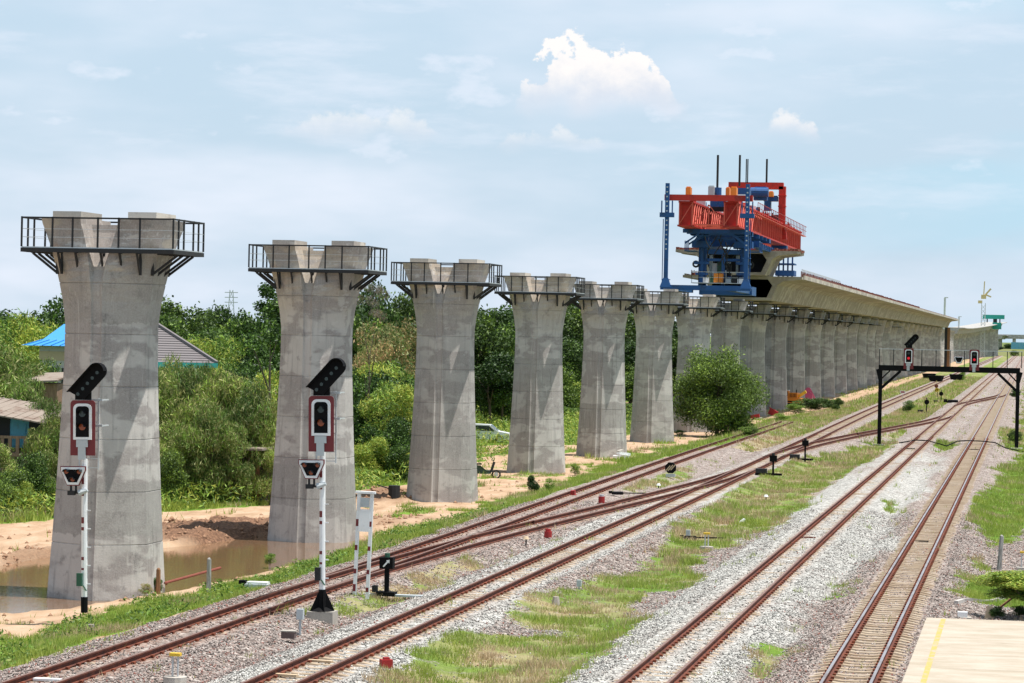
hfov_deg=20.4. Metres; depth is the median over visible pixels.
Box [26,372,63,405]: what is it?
shed
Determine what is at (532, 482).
shrub
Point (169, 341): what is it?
tiled house
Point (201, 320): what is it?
tree
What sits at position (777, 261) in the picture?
deck segment
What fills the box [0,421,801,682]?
railway track
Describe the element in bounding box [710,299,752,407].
bridge pier
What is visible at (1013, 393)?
shrub
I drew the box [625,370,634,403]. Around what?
tree
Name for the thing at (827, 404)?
shrub
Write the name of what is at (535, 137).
sky
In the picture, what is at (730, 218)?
launching gantry
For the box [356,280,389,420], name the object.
tree
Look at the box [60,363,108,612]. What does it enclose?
signal mast
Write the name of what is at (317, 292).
bridge pier
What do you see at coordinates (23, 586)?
water
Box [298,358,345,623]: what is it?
signal mast
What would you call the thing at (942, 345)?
bridge pier
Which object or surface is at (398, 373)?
bamboo clump
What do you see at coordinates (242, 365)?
tree
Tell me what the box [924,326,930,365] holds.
bridge pier
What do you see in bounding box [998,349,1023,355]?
hills
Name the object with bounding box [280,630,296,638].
concrete block
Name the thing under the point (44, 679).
timber
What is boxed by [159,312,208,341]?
tree
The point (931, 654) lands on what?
painted line
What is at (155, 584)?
shrub
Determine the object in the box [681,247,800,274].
deck segment
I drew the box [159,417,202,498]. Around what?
bamboo clump
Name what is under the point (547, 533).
marker drum
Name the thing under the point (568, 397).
tree
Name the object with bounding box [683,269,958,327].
viaduct deck
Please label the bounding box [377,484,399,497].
rubbish bin
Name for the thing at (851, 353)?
bridge pier
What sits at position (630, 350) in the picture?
tree
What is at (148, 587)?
shrub
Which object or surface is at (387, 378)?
tree
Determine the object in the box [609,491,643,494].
point machine
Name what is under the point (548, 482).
shrub
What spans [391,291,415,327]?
tree
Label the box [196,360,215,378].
bamboo clump
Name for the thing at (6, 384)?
bamboo clump
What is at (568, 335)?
tree
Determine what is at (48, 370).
bamboo clump
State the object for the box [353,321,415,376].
tree
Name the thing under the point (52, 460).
bamboo clump
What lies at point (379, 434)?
bush
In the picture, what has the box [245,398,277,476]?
bamboo clump
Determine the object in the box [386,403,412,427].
bush
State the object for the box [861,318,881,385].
bridge pier
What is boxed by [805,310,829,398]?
bridge pier
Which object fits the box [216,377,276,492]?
bamboo clump
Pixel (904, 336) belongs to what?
bridge pier
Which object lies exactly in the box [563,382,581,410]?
bamboo clump
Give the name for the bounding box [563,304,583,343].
tree
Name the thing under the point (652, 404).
bridge pier
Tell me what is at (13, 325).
bamboo clump
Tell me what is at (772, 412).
red crate
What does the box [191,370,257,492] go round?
bamboo clump
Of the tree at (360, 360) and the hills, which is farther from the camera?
the hills
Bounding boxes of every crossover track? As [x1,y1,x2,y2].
[246,466,758,607]
[763,414,953,458]
[954,394,1005,406]
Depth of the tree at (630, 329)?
350.49 m
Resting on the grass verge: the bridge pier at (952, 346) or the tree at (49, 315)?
the tree at (49, 315)
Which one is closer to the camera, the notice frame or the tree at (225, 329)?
the notice frame
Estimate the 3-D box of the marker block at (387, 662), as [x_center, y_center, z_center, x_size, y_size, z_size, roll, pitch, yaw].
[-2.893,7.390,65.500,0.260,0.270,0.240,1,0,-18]
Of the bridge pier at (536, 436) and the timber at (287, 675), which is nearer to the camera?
the timber at (287, 675)
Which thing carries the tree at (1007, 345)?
on the ground at (1003, 344)
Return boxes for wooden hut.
[236,447,274,501]
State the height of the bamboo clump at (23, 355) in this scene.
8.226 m
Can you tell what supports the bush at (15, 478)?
on the grass verge
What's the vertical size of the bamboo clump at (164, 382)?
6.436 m
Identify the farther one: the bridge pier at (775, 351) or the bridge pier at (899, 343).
the bridge pier at (899, 343)
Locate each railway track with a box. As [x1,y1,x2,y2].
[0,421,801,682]
[241,355,998,682]
[612,358,1011,682]
[806,356,1023,682]
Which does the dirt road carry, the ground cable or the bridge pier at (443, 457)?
the bridge pier at (443, 457)
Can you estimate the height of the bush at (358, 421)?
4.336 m
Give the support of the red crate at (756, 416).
on the dirt road
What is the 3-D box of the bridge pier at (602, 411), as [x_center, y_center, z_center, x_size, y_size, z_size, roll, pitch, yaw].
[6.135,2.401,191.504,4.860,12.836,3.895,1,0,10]
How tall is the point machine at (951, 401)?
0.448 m
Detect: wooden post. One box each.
[156,568,160,593]
[206,557,210,592]
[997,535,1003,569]
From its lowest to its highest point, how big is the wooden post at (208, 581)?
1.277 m
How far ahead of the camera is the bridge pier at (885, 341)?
554.29 m
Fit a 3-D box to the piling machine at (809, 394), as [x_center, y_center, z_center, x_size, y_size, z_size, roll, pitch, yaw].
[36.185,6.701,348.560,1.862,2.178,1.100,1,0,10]
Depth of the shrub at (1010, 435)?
222.06 m
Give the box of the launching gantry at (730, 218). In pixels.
[660,155,806,295]
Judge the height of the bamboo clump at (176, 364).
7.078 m
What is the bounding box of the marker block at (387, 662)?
[379,657,392,668]
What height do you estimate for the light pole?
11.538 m
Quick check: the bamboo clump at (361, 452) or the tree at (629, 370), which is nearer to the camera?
the bamboo clump at (361, 452)
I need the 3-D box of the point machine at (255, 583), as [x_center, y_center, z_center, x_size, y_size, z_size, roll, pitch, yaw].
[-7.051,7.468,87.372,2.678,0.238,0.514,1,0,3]
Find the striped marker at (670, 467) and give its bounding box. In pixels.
[665,462,675,476]
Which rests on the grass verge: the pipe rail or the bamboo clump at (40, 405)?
the bamboo clump at (40, 405)
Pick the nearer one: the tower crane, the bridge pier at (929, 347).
the bridge pier at (929, 347)
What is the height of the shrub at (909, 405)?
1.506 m
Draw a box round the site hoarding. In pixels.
[1011,342,1023,348]
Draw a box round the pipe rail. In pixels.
[164,567,220,584]
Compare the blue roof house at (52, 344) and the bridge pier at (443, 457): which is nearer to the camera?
the bridge pier at (443, 457)
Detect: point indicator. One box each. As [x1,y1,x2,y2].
[363,553,422,597]
[755,453,781,475]
[789,438,812,461]
[918,398,928,412]
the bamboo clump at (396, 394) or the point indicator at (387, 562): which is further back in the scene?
the bamboo clump at (396, 394)
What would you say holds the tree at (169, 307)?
on the grass verge
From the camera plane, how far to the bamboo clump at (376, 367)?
175.84 m
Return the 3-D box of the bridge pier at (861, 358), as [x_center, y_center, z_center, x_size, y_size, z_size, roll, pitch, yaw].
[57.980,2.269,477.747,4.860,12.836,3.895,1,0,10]
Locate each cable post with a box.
[296,609,303,634]
[576,580,581,588]
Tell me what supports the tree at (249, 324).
on the grass verge
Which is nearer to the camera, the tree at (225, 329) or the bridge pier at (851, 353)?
the tree at (225, 329)
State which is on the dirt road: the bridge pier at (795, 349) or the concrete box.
the bridge pier at (795, 349)
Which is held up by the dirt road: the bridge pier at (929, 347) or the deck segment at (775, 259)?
the bridge pier at (929, 347)
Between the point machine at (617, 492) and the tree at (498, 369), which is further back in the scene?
the tree at (498, 369)
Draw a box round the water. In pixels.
[0,536,367,613]
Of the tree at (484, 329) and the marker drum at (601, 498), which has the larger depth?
the tree at (484, 329)
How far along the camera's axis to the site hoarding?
1575.43 m
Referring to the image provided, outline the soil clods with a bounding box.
[0,475,546,635]
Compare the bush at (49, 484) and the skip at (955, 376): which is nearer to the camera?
the bush at (49, 484)
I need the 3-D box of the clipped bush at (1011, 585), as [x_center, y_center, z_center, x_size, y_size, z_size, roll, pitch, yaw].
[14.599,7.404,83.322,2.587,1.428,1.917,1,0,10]
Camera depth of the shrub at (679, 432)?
232.97 m
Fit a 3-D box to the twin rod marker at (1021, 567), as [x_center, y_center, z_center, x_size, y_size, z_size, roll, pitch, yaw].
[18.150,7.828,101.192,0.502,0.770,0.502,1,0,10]
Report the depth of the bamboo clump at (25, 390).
137.96 m
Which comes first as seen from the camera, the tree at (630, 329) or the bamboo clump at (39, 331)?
the bamboo clump at (39, 331)
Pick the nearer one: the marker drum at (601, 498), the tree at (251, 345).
the marker drum at (601, 498)
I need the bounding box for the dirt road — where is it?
[0,357,983,662]
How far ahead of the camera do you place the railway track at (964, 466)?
91.43 m
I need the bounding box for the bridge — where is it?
[998,334,1023,341]
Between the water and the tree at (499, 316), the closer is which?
the water
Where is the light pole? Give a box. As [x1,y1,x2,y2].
[943,297,947,328]
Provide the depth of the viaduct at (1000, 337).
1769.52 m
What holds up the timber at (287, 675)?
on the railway track at (333, 670)
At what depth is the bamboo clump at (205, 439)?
131.15 m
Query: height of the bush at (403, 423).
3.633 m
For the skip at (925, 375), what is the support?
on the grass verge
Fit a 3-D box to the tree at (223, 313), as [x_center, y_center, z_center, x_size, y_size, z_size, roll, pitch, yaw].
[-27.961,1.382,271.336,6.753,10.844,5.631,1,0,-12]
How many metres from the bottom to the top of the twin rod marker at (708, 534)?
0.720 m
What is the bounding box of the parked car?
[475,423,509,442]
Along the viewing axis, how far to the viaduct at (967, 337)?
1362.69 m
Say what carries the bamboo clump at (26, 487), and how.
on the grass verge
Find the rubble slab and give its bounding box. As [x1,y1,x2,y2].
[613,449,630,458]
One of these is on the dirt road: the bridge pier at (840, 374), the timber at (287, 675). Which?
the bridge pier at (840, 374)
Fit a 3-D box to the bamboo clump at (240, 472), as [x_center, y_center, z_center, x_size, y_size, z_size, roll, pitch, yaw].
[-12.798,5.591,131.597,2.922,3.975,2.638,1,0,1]
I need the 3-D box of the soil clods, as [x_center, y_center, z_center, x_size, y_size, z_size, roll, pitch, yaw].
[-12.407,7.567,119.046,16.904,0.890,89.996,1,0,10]
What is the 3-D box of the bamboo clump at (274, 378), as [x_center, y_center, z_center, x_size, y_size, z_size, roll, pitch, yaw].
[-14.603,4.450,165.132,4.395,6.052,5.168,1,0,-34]
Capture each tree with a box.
[0,308,23,329]
[16,293,64,344]
[18,305,63,326]
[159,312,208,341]
[160,295,218,338]
[186,305,220,332]
[187,325,232,349]
[196,300,242,339]
[208,312,264,343]
[208,330,280,383]
[220,359,259,377]
[227,307,280,381]
[228,365,256,382]
[242,310,280,367]
[252,282,280,408]
[352,312,409,368]
[352,338,394,373]
[352,366,379,414]
[353,294,409,360]
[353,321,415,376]
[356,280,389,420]
[356,370,414,430]
[357,280,408,327]
[378,317,416,375]
[381,356,407,385]
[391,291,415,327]
[391,320,479,367]
[474,305,512,408]
[474,351,514,422]
[475,355,514,422]
[482,304,514,344]
[482,322,514,414]
[494,278,580,323]
[498,296,571,323]
[562,325,583,369]
[562,336,582,382]
[562,362,580,409]
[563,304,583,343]
[563,406,579,411]
[624,337,635,403]
[625,313,635,343]
[625,363,634,399]
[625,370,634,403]
[672,318,710,343]
[672,337,677,400]
[672,342,773,435]
[999,343,1010,349]
[1009,350,1019,355]
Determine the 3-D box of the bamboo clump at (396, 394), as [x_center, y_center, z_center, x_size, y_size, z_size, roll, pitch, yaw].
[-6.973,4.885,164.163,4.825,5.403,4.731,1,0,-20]
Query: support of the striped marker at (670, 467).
on the grass verge
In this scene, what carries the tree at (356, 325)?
on the grass verge
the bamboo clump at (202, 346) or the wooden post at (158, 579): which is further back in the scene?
the bamboo clump at (202, 346)
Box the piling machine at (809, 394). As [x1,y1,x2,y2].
[805,387,814,403]
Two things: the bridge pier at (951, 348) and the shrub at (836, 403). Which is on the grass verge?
the shrub at (836, 403)
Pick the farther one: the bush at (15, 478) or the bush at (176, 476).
the bush at (176, 476)
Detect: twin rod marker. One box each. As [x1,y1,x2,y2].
[163,652,186,682]
[700,532,712,549]
[1016,551,1023,569]
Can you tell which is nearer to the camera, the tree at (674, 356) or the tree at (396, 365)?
the tree at (396, 365)
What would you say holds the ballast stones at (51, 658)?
on the ballast at (922, 476)
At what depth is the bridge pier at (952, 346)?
1084.56 m
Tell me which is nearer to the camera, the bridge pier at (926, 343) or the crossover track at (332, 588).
the crossover track at (332, 588)
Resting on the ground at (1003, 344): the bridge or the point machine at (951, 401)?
the bridge
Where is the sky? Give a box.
[0,0,1023,342]
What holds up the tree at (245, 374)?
on the grass verge
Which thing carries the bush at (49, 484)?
on the grass verge
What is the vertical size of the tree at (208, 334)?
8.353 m
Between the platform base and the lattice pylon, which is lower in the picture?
the platform base
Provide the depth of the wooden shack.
128.04 m
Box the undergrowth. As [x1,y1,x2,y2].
[0,403,673,517]
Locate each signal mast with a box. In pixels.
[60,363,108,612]
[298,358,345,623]
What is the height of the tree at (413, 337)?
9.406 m
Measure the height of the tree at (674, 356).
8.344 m
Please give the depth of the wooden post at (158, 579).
87.08 m
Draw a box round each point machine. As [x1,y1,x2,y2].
[238,580,269,588]
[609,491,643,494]
[680,535,725,539]
[944,399,970,402]
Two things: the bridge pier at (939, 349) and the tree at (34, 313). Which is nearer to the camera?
the tree at (34, 313)
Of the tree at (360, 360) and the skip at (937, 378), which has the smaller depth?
the tree at (360, 360)
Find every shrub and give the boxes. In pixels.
[138,583,153,595]
[154,578,162,590]
[264,553,275,564]
[527,475,539,491]
[543,478,554,489]
[570,464,580,475]
[674,430,686,435]
[738,426,759,434]
[773,413,789,420]
[784,403,805,413]
[792,397,826,410]
[821,398,844,407]
[831,397,843,408]
[901,400,915,411]
[988,605,1005,616]
[1006,429,1022,443]
[1009,389,1020,399]
[1010,605,1023,617]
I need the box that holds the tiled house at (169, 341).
[158,323,217,370]
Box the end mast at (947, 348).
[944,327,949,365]
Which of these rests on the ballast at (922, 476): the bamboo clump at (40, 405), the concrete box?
the concrete box
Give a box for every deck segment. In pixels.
[676,247,799,275]
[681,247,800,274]
[681,251,802,275]
[772,250,804,275]
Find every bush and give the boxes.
[0,467,37,505]
[0,479,17,514]
[13,450,51,496]
[35,476,55,506]
[160,450,188,502]
[353,398,385,448]
[358,422,404,476]
[373,444,409,481]
[384,416,410,479]
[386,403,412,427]
[969,570,1023,600]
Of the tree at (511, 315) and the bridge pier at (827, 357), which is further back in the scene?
the bridge pier at (827, 357)
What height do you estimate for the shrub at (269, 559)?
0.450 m
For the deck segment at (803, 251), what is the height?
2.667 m
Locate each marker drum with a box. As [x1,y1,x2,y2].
[544,529,551,537]
[598,494,604,503]
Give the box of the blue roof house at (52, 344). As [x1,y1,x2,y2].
[23,324,64,382]
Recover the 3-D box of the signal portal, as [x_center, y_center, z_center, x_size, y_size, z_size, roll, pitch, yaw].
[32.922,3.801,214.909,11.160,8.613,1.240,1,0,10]
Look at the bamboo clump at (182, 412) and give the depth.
135.57 m
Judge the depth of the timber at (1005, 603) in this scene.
84.21 m
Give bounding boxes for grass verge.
[0,356,1023,682]
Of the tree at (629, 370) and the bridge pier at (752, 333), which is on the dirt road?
the bridge pier at (752, 333)
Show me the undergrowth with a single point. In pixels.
(366, 475)
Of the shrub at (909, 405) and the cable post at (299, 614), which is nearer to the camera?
the cable post at (299, 614)
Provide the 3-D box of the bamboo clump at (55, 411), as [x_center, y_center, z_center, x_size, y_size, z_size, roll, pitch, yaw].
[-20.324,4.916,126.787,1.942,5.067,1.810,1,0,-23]
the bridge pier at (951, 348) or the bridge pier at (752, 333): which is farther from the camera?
the bridge pier at (951, 348)
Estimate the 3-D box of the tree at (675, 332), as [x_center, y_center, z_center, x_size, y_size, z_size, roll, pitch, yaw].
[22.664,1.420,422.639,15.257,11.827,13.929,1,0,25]
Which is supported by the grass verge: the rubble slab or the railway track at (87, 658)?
the rubble slab
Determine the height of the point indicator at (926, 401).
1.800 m
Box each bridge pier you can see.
[20,211,204,600]
[248,240,386,542]
[391,258,501,502]
[494,272,584,473]
[569,281,643,457]
[630,288,688,442]
[673,294,724,431]
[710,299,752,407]
[740,302,776,415]
[765,305,797,410]
[786,308,814,404]
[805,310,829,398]
[820,312,842,396]
[826,314,854,393]
[839,315,864,390]
[851,317,873,387]
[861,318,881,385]
[875,319,886,382]
[882,320,892,380]
[889,321,899,379]
[896,322,904,377]
[902,323,909,376]
[907,323,914,374]
[912,324,918,373]
[916,325,923,372]
[920,325,926,371]
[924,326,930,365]
[928,326,933,365]
[931,327,936,365]
[935,327,939,365]
[938,327,942,365]
[940,329,944,365]
[951,331,953,362]
[952,331,954,361]
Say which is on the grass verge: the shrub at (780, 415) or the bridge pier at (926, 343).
the shrub at (780, 415)
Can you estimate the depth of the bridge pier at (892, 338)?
580.28 m
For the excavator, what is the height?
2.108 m
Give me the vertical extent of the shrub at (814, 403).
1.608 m
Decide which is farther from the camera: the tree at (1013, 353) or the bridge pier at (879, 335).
the tree at (1013, 353)
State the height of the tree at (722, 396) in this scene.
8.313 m
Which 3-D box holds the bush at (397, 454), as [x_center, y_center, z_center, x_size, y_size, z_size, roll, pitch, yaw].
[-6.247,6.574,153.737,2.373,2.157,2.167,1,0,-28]
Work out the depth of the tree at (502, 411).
246.24 m
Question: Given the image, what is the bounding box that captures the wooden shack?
[0,397,60,471]
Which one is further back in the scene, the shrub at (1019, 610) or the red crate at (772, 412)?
the red crate at (772, 412)
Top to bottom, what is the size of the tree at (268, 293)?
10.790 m
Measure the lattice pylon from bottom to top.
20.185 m
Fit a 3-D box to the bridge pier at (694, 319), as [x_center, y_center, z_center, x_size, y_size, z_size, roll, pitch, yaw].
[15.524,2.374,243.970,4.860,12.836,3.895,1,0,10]
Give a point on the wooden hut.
(258, 469)
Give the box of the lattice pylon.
[225,291,237,318]
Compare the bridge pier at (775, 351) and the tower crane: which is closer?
the bridge pier at (775, 351)
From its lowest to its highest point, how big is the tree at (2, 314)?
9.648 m
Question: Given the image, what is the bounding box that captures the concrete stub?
[552,596,559,605]
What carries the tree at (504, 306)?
on the grass verge
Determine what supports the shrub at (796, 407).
on the dirt road
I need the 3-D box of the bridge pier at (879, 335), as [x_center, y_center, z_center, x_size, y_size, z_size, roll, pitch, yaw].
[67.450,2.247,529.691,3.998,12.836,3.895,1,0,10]
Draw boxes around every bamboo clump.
[0,307,54,359]
[0,320,60,367]
[0,327,39,381]
[0,340,45,398]
[0,441,21,481]
[7,372,49,451]
[7,481,36,511]
[9,357,61,382]
[13,397,61,451]
[21,412,60,476]
[35,449,57,495]
[38,397,61,478]
[158,364,178,429]
[158,364,197,466]
[159,351,182,376]
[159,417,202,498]
[162,361,231,485]
[164,396,238,501]
[169,364,204,418]
[185,335,246,367]
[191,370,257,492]
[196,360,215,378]
[196,365,242,484]
[204,422,264,502]
[206,352,243,372]
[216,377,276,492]
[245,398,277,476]
[246,446,274,504]
[253,369,279,415]
[352,361,401,413]
[354,380,413,447]
[354,435,400,479]
[395,369,414,382]
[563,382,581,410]
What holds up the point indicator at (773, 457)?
on the grass verge
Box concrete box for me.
[958,611,970,618]
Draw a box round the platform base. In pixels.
[902,617,1023,682]
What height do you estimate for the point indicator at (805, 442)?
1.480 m
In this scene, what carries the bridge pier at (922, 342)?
on the dirt road
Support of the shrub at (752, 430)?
on the grass verge
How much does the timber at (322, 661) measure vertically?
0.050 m
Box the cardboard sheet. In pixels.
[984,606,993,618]
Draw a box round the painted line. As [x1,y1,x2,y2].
[920,619,945,682]
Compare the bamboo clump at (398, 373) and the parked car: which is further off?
the parked car
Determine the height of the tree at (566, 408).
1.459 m
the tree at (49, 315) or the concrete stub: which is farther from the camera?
the tree at (49, 315)
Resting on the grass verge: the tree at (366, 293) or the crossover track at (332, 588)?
the tree at (366, 293)
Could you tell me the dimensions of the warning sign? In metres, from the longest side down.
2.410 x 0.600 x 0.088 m
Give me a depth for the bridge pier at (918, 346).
710.21 m
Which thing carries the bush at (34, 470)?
on the grass verge
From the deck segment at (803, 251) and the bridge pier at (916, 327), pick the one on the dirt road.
the bridge pier at (916, 327)
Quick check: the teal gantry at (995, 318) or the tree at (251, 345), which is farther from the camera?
the teal gantry at (995, 318)
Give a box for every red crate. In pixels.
[750,414,761,418]
[768,407,777,415]
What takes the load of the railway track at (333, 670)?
on the ballast at (922, 476)
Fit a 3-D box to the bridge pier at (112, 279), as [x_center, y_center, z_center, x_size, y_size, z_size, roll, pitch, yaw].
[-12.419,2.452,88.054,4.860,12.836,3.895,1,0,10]
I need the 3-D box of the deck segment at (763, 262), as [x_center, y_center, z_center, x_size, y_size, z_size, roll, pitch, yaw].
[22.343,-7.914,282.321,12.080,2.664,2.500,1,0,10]
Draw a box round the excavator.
[787,390,806,407]
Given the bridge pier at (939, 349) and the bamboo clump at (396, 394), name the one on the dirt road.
the bridge pier at (939, 349)
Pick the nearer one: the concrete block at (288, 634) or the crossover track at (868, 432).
the concrete block at (288, 634)
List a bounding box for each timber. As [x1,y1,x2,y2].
[33,677,61,681]
[275,673,298,676]
[308,659,332,662]
[1000,596,1015,607]
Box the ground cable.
[899,440,1023,451]
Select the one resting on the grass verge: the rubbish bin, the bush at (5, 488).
the bush at (5, 488)
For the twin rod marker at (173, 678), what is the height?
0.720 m
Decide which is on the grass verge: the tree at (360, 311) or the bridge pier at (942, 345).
the tree at (360, 311)
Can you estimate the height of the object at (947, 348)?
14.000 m
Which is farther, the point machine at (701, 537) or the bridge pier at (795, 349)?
the bridge pier at (795, 349)
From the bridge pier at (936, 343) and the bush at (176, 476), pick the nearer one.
the bush at (176, 476)
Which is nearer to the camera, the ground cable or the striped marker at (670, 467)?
the striped marker at (670, 467)
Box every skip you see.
[922,373,935,378]
[928,375,943,381]
[949,374,962,379]
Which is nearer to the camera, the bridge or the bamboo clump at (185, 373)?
the bamboo clump at (185, 373)
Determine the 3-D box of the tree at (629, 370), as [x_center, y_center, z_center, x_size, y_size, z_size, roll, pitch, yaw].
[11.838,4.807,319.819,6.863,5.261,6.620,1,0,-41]
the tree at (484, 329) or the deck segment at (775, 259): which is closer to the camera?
the tree at (484, 329)
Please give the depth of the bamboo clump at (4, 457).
123.25 m
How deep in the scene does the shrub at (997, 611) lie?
82.95 m
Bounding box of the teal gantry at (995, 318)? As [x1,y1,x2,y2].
[983,315,1004,328]
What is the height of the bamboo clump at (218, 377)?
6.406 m
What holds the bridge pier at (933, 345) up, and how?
on the dirt road
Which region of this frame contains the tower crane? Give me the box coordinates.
[978,281,990,357]
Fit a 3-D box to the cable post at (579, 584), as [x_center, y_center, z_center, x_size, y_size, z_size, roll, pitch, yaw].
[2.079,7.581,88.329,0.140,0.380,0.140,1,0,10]
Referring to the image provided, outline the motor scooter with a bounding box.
[477,460,500,477]
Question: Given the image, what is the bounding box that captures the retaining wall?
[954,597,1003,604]
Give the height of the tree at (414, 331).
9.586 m
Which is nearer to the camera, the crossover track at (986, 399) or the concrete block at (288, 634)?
the concrete block at (288, 634)
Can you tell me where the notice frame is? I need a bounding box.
[353,491,375,598]
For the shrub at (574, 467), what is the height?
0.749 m
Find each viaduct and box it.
[942,322,1006,360]
[998,335,1007,349]
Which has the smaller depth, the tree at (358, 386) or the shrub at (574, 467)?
the shrub at (574, 467)
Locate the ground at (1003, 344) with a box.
[43,322,1010,349]
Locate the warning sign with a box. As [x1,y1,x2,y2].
[934,384,938,395]
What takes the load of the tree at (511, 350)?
on the grass verge
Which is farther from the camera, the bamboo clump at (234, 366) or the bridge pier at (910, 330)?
the bridge pier at (910, 330)
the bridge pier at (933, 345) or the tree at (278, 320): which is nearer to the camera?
the tree at (278, 320)
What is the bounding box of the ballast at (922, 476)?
[0,356,1023,682]
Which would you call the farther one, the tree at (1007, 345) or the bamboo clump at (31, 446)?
the tree at (1007, 345)
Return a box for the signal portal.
[873,334,1022,448]
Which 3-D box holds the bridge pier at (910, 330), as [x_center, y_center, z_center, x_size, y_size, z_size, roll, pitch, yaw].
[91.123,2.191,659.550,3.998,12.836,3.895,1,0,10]
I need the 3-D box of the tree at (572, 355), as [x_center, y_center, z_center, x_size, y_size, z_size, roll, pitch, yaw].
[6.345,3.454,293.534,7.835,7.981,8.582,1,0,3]
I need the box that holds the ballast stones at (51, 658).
[0,499,1023,682]
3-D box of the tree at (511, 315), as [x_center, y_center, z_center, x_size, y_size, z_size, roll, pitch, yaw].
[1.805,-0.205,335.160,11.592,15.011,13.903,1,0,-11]

